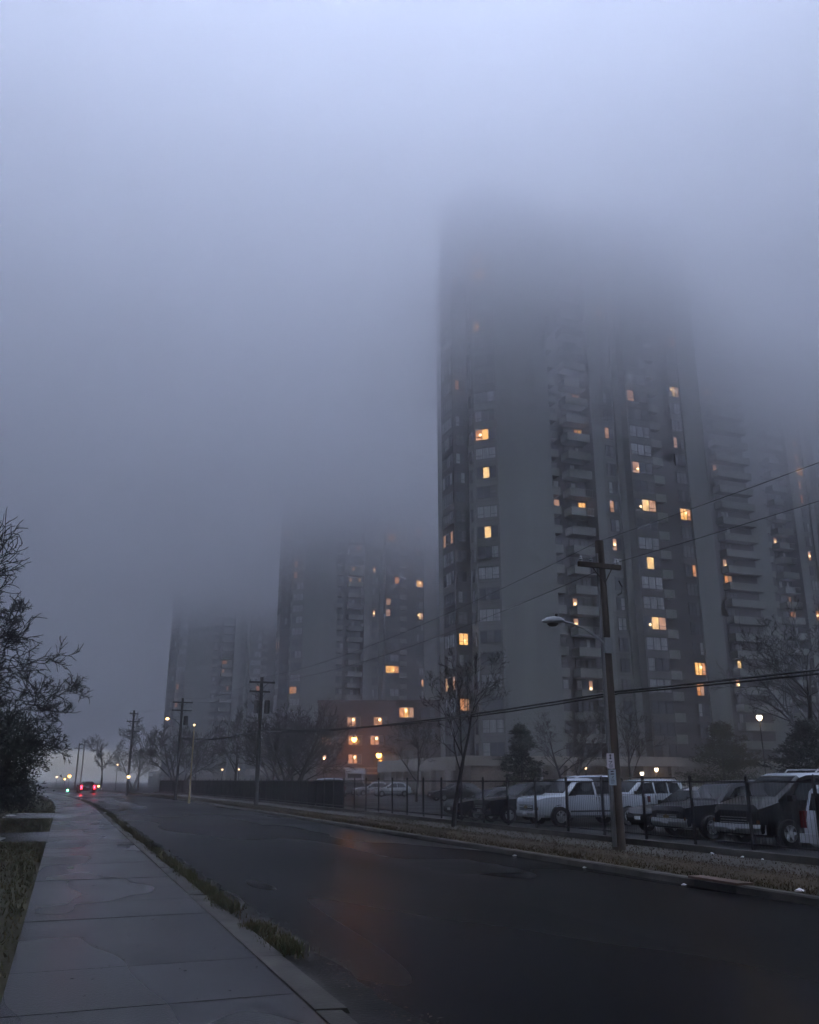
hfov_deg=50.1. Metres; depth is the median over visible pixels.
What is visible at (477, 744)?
window
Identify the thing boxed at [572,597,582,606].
window
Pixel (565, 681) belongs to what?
window
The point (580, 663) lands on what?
window
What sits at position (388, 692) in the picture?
window
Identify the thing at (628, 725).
window
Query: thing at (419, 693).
window
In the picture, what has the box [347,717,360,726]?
window
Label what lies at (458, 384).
window
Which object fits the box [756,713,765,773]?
lamp post
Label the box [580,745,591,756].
window
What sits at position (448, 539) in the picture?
window
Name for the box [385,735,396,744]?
window
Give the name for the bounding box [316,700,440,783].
brick building
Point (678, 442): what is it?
window
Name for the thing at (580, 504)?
window
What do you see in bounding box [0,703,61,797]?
evergreen shrub
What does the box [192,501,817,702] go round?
power line
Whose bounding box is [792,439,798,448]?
window
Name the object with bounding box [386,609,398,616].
window
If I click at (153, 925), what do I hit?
sidewalk
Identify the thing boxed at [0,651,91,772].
bare tree
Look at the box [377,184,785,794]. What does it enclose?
apartment tower
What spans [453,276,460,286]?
window
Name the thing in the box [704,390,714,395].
window
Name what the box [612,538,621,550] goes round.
window
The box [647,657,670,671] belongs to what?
window
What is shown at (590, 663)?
window
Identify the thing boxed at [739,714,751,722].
window
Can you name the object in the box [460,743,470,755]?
window
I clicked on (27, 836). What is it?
driveway
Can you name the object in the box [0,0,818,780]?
sky
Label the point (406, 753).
window
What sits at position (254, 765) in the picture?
bare tree
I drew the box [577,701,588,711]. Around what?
window
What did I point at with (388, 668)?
window
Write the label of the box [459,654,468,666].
window
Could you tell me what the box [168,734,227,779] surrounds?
bare tree
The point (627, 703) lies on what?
window
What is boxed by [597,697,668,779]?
bare tree
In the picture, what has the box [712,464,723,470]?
window
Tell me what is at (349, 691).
window
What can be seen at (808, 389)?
window
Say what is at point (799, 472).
window
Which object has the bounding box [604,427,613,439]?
window
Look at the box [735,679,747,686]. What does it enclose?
window
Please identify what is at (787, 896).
kerb
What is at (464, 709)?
window
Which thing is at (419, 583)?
window
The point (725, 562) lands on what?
window
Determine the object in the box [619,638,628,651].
window
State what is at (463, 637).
window
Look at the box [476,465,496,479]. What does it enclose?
window
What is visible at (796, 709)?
window
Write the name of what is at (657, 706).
window
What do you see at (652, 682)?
window
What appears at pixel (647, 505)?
window
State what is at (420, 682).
window
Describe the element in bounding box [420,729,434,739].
window
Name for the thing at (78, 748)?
utility pole
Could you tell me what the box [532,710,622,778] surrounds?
bare tree
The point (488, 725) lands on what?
window
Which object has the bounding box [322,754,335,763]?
window
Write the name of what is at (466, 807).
parked car
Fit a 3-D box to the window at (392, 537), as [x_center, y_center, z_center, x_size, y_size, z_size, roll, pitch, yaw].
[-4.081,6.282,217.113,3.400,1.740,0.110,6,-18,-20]
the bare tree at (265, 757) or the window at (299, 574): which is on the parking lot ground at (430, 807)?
the bare tree at (265, 757)
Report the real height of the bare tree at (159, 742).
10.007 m
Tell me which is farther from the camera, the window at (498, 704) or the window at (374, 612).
the window at (374, 612)
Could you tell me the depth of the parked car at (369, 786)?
104.14 m
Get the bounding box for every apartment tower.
[148,516,280,786]
[246,433,439,779]
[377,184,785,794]
[727,323,818,779]
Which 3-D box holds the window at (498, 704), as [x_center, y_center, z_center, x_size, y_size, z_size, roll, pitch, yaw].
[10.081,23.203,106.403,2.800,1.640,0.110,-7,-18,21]
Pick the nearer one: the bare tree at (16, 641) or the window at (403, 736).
the bare tree at (16, 641)
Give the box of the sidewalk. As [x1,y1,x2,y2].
[0,790,326,1023]
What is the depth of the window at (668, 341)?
131.48 m
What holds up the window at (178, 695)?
in the apartment tower at (224, 624)
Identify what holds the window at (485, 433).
in the apartment tower at (588, 389)
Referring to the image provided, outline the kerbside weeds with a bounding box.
[81,799,319,958]
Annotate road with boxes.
[31,788,818,1023]
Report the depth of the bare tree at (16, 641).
16.01 m
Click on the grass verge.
(734, 860)
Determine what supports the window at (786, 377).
in the apartment tower at (777, 379)
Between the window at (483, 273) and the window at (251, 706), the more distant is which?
the window at (251, 706)
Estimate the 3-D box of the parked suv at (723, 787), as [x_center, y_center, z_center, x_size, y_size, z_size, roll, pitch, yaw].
[10.653,9.924,29.381,5.100,1.800,2.259,6,-18,-20]
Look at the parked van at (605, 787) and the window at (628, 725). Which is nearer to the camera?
the parked van at (605, 787)
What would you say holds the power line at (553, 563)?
attached to the utility pole at (615, 791)
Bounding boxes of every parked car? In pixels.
[352,782,385,795]
[369,782,412,796]
[427,782,481,799]
[446,787,529,820]
[626,787,699,830]
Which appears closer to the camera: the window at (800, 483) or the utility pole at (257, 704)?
the utility pole at (257, 704)
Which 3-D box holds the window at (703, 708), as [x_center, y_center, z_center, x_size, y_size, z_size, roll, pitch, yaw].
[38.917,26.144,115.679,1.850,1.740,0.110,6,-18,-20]
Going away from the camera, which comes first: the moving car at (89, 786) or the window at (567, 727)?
the window at (567, 727)
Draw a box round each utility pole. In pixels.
[74,743,83,787]
[80,741,88,781]
[125,710,139,795]
[166,698,192,799]
[249,677,274,805]
[542,540,625,849]
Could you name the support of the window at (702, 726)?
in the apartment tower at (588, 389)
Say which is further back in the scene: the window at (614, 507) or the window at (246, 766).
the window at (246, 766)
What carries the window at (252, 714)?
in the apartment tower at (224, 624)
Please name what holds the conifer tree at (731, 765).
on the parking lot ground at (430, 807)
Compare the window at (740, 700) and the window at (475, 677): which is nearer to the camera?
the window at (475, 677)
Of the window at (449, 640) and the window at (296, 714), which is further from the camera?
the window at (296, 714)
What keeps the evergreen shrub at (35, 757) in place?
on the lawn at (9, 946)
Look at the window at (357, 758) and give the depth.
144.40 m
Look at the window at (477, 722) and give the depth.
107.10 m
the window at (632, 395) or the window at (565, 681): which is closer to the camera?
the window at (565, 681)
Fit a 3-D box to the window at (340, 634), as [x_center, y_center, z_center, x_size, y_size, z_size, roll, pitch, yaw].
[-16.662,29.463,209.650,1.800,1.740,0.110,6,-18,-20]
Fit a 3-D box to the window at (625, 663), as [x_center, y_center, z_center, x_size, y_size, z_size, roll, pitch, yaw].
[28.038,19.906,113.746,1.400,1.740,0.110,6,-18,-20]
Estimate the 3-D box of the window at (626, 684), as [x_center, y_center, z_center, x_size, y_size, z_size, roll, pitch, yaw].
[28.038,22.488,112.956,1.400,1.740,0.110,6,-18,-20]
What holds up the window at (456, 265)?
in the apartment tower at (588, 389)
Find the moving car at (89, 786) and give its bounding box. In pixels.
[76,781,94,792]
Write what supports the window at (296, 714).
in the apartment tower at (359, 559)
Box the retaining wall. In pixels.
[154,792,818,865]
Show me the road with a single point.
(542, 942)
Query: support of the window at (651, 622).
in the apartment tower at (588, 389)
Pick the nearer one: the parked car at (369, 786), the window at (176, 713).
the parked car at (369, 786)
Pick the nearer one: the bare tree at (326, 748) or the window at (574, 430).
the bare tree at (326, 748)
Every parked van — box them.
[562,775,622,793]
[713,769,818,846]
[799,785,818,847]
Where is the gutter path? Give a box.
[53,793,428,1023]
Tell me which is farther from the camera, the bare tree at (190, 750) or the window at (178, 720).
the window at (178, 720)
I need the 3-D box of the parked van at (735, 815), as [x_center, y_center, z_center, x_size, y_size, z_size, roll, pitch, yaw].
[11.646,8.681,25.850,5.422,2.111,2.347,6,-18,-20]
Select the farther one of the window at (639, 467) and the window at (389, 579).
the window at (389, 579)
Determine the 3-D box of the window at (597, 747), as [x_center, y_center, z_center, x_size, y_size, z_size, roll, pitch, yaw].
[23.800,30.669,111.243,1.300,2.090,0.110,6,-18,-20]
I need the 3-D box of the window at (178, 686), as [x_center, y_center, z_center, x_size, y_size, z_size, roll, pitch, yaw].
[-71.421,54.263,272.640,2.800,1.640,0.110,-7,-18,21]
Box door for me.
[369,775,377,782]
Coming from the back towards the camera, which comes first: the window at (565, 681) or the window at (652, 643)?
the window at (652, 643)
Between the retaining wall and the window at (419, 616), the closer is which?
the retaining wall
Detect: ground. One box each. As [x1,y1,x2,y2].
[30,781,148,786]
[50,787,818,856]
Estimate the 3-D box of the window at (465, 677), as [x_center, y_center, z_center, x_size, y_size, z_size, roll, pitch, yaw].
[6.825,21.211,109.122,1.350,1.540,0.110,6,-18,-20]
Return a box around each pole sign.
[606,753,614,768]
[609,769,616,784]
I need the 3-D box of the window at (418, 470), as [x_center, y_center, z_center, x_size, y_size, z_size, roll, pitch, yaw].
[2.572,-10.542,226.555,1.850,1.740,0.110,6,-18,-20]
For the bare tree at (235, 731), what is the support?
on the parking lot ground at (430, 807)
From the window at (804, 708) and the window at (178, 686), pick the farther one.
the window at (178, 686)
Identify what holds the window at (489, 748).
in the apartment tower at (588, 389)
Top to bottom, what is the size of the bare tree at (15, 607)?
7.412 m
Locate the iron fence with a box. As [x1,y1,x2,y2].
[159,774,818,851]
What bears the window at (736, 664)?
in the apartment tower at (588, 389)
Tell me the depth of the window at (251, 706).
276.18 m
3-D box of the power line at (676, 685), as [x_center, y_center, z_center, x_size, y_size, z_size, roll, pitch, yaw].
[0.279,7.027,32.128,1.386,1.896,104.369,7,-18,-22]
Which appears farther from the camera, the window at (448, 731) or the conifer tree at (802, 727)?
the window at (448, 731)
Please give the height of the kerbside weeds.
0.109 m
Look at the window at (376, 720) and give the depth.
146.18 m
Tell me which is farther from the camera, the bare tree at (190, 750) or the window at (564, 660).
the bare tree at (190, 750)
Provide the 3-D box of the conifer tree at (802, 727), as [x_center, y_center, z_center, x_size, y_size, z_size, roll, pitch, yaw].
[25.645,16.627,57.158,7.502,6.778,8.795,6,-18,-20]
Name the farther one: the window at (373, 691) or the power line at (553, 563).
the window at (373, 691)
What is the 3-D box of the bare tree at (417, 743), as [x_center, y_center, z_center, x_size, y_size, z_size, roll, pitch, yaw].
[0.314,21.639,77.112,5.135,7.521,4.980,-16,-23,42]
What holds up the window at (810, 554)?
in the apartment tower at (777, 379)
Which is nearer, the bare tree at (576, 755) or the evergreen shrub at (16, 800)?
the evergreen shrub at (16, 800)
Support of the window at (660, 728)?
in the apartment tower at (588, 389)
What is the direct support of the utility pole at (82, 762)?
on the parking lot ground at (430, 807)
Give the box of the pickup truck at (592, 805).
[516,778,650,825]
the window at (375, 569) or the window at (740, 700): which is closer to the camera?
the window at (740, 700)
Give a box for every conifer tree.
[494,719,547,786]
[669,720,770,786]
[749,716,818,779]
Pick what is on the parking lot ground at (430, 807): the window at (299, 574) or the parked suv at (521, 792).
the parked suv at (521, 792)
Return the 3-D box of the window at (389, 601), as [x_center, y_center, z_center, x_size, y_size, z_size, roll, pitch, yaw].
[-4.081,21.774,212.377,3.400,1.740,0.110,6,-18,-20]
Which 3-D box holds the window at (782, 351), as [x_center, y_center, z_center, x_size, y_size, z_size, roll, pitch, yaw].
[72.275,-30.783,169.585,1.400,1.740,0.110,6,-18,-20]
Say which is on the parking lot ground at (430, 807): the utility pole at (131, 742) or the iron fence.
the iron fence
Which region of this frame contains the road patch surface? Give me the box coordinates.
[221,815,527,873]
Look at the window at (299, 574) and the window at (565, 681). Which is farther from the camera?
the window at (299, 574)
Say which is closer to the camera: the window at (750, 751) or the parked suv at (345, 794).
the parked suv at (345, 794)
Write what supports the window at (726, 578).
in the apartment tower at (588, 389)
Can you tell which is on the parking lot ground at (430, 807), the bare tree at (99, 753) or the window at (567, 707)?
the bare tree at (99, 753)
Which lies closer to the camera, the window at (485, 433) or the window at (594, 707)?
the window at (594, 707)
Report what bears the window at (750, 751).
in the apartment tower at (588, 389)
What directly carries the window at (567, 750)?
in the apartment tower at (588, 389)
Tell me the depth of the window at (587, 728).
111.61 m
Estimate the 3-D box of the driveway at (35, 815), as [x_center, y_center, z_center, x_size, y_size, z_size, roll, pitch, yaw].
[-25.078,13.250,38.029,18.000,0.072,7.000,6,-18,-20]
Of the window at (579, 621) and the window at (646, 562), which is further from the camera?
the window at (646, 562)
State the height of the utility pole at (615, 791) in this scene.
7.850 m
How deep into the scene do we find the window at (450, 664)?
111.36 m
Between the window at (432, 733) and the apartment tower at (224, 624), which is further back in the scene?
the apartment tower at (224, 624)
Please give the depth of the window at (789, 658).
152.48 m
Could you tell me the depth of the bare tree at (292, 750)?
81.56 m
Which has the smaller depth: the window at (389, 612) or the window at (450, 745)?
the window at (450, 745)
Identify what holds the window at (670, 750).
in the apartment tower at (588, 389)
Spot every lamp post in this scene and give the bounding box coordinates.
[188,723,195,802]
[351,735,356,766]
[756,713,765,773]
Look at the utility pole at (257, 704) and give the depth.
57.00 m
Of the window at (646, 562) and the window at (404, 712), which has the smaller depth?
the window at (646, 562)
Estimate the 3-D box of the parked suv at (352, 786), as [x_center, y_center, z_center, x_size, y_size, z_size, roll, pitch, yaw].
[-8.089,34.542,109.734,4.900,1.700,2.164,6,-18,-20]
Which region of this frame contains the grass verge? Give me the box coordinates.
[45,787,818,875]
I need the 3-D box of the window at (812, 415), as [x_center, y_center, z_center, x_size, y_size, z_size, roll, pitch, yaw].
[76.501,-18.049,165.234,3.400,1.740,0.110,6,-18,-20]
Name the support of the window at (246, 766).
in the apartment tower at (224, 624)
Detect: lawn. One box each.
[0,793,55,1004]
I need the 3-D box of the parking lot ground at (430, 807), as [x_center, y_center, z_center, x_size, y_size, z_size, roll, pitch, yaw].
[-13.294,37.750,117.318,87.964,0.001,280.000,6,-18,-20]
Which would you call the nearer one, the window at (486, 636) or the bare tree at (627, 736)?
the bare tree at (627, 736)
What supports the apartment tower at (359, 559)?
on the ground at (96, 784)
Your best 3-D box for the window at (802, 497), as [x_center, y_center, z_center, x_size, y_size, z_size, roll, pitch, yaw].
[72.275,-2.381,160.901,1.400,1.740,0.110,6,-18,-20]
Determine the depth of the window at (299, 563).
209.39 m
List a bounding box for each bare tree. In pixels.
[0,508,83,720]
[0,587,31,700]
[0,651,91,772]
[80,735,128,789]
[109,746,161,788]
[118,714,163,790]
[127,718,232,780]
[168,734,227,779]
[171,728,208,779]
[201,701,257,779]
[227,719,327,779]
[230,706,353,779]
[234,717,305,779]
[244,690,358,779]
[377,717,440,801]
[420,646,510,826]
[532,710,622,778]
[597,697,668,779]
[710,594,818,771]
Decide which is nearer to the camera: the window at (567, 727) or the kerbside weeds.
the kerbside weeds
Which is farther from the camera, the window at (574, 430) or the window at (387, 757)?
the window at (387, 757)
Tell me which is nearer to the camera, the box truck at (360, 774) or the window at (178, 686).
the box truck at (360, 774)
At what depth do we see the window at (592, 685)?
113.73 m
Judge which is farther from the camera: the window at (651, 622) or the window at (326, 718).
the window at (326, 718)
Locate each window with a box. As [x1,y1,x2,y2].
[173,719,179,724]
[174,711,180,715]
[175,692,182,697]
[176,684,183,688]
[245,765,255,770]
[247,712,257,717]
[248,694,258,699]
[248,703,253,708]
[249,685,259,690]
[273,699,276,707]
[278,699,283,705]
[288,710,298,717]
[289,686,299,693]
[289,698,299,705]
[294,560,304,567]
[294,571,304,578]
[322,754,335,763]
[323,717,336,725]
[336,631,342,638]
[347,689,352,694]
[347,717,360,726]
[348,735,361,744]
[348,754,361,763]
[370,735,383,744]
[370,754,383,763]
[371,689,376,696]
[372,610,377,616]
[373,566,377,573]
[373,717,386,726]
[382,754,395,760]
[385,665,398,672]
[385,688,398,695]
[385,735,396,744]
[386,533,398,540]
[386,576,398,583]
[386,598,398,605]
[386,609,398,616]
[398,750,413,759]
[399,707,413,717]
[399,729,413,739]
[416,468,422,474]
[416,580,422,587]
[416,612,422,619]
[417,679,423,686]
[417,691,423,697]
[419,707,434,717]
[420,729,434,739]
[443,530,453,548]
[444,633,454,649]
[444,654,455,669]
[445,676,455,691]
[445,698,455,713]
[445,720,456,735]
[446,743,456,756]
[452,260,460,270]
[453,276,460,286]
[454,379,463,390]
[457,570,466,582]
[458,633,467,644]
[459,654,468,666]
[459,676,469,688]
[459,698,469,710]
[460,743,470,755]
[461,720,468,732]
[471,250,489,264]
[471,267,490,280]
[473,318,491,332]
[474,675,477,689]
[475,427,495,440]
[475,720,478,734]
[475,743,478,755]
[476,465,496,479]
[477,525,498,538]
[480,629,501,643]
[480,651,501,665]
[481,673,502,687]
[481,696,503,709]
[482,719,504,732]
[482,742,504,755]
[553,499,559,505]
[562,658,567,667]
[563,679,569,688]
[564,701,570,710]
[565,722,571,732]
[566,744,572,756]
[570,558,579,566]
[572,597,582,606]
[573,429,581,433]
[573,618,583,626]
[574,638,584,647]
[575,659,586,668]
[576,680,587,689]
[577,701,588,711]
[578,502,586,514]
[579,723,589,733]
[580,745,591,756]
[587,660,595,668]
[588,680,597,696]
[589,702,598,713]
[591,723,599,733]
[592,745,601,756]
[596,307,604,319]
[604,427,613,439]
[609,500,618,512]
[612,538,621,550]
[614,240,634,254]
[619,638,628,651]
[620,658,630,671]
[622,679,631,693]
[623,701,633,714]
[625,722,634,736]
[626,389,647,403]
[626,744,636,756]
[632,460,653,474]
[635,498,656,512]
[639,556,661,569]
[644,616,666,629]
[645,636,668,650]
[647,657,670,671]
[649,678,671,692]
[651,700,673,714]
[652,722,675,735]
[654,744,677,756]
[663,336,674,347]
[668,385,679,397]
[673,436,683,448]
[679,508,691,520]
[685,564,696,576]
[694,662,706,675]
[696,683,708,695]
[698,703,710,716]
[700,724,711,737]
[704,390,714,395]
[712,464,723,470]
[722,559,733,565]
[724,575,735,582]
[733,660,745,668]
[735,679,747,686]
[737,696,749,703]
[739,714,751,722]
[741,732,753,740]
[743,750,754,759]
[773,537,779,542]
[779,348,786,357]
[783,374,789,382]
[788,657,795,663]
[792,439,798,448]
[794,453,800,462]
[794,705,801,712]
[796,466,802,475]
[797,480,804,489]
[799,494,806,503]
[802,705,807,711]
[804,384,818,395]
[807,551,814,560]
[808,411,818,420]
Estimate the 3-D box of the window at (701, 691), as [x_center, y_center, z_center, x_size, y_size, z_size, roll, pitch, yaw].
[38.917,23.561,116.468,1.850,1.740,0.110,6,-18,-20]
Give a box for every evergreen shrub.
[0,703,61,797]
[0,704,52,773]
[0,762,54,817]
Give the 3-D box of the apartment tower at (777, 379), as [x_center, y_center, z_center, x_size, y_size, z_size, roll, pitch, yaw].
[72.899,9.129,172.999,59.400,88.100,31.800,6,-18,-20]
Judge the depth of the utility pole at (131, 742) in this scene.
101.52 m
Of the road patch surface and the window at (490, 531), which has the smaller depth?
the road patch surface
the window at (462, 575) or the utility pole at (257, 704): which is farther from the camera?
the window at (462, 575)
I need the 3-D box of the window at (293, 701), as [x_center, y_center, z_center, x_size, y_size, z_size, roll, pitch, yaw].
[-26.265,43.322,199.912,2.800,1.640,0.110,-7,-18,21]
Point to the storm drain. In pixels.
(716, 886)
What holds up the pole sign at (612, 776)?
attached to the utility pole at (615, 791)
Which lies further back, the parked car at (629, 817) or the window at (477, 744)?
the window at (477, 744)
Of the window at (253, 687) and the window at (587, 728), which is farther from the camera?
the window at (253, 687)
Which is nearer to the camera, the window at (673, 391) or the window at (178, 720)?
the window at (673, 391)
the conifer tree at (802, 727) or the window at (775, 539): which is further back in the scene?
the window at (775, 539)
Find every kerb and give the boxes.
[44,788,818,906]
[52,793,357,1023]
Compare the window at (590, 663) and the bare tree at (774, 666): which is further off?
the window at (590, 663)
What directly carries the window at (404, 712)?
in the brick building
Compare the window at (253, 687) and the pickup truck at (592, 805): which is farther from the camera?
the window at (253, 687)
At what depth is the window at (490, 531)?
112.74 m
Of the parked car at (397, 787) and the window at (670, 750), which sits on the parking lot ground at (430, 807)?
the parked car at (397, 787)
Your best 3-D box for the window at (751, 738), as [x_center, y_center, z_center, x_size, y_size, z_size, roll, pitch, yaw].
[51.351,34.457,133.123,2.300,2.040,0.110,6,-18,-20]
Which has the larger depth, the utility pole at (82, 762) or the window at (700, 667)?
the utility pole at (82, 762)
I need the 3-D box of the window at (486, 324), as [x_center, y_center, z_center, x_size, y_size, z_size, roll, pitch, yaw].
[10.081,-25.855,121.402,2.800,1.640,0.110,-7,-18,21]
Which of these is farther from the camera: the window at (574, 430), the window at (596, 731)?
the window at (574, 430)
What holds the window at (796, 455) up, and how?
in the apartment tower at (777, 379)
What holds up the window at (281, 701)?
in the apartment tower at (359, 559)
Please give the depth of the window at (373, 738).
145.29 m
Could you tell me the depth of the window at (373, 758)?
144.40 m
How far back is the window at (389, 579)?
213.94 m
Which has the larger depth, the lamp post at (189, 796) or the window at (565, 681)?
the window at (565, 681)
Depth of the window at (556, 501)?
119.60 m
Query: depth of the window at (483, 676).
107.29 m
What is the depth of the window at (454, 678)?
110.68 m
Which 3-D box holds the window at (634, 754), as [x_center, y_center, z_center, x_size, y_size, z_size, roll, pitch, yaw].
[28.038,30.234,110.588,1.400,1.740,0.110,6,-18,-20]
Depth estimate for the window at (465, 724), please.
107.57 m
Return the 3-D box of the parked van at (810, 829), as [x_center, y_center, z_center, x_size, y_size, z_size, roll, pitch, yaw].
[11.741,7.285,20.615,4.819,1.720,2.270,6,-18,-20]
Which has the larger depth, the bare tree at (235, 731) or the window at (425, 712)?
the window at (425, 712)
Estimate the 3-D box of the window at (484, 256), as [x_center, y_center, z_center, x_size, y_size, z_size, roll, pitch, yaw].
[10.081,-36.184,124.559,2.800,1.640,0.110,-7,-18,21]
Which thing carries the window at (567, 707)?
in the apartment tower at (588, 389)
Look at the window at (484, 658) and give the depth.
108.05 m
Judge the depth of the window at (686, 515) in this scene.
123.58 m
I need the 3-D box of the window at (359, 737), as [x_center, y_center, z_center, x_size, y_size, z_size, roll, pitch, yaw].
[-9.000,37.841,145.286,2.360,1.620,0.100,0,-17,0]
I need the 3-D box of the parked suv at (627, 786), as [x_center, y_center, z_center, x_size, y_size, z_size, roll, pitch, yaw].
[11.243,14.127,43.359,5.000,1.935,2.221,6,-18,-20]
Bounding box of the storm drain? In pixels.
[688,875,753,892]
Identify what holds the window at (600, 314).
in the apartment tower at (588, 389)
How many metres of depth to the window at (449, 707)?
110.07 m
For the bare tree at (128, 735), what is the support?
on the parking lot ground at (430, 807)
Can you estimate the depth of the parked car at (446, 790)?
78.31 m
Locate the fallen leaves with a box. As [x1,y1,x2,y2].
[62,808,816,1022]
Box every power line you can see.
[141,462,818,711]
[180,668,818,740]
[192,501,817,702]
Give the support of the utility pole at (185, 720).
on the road
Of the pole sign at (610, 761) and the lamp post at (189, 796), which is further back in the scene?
the lamp post at (189, 796)
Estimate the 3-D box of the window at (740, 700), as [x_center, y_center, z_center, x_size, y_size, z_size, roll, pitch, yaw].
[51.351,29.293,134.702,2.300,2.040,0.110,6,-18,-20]
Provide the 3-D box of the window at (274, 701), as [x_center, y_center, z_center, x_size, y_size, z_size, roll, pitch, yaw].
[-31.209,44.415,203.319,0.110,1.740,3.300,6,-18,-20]
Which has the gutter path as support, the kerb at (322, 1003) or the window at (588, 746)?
the kerb at (322, 1003)
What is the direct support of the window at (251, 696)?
in the apartment tower at (224, 624)
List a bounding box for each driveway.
[0,832,48,841]
[2,813,53,818]
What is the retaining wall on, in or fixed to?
on the parking lot ground at (430, 807)
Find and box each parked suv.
[317,778,346,796]
[346,781,363,794]
[472,779,572,823]
[607,777,681,803]
[651,780,754,838]
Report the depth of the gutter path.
7.57 m
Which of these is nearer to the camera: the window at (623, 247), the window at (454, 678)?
the window at (454, 678)
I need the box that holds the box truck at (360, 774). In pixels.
[345,768,366,793]
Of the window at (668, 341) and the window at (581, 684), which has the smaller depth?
the window at (581, 684)
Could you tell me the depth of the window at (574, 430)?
124.12 m
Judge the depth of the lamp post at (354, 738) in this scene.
141.39 m
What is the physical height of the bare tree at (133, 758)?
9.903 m
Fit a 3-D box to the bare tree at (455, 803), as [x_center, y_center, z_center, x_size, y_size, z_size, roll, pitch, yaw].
[1.984,7.987,31.307,3.332,6.395,3.504,-5,-18,15]

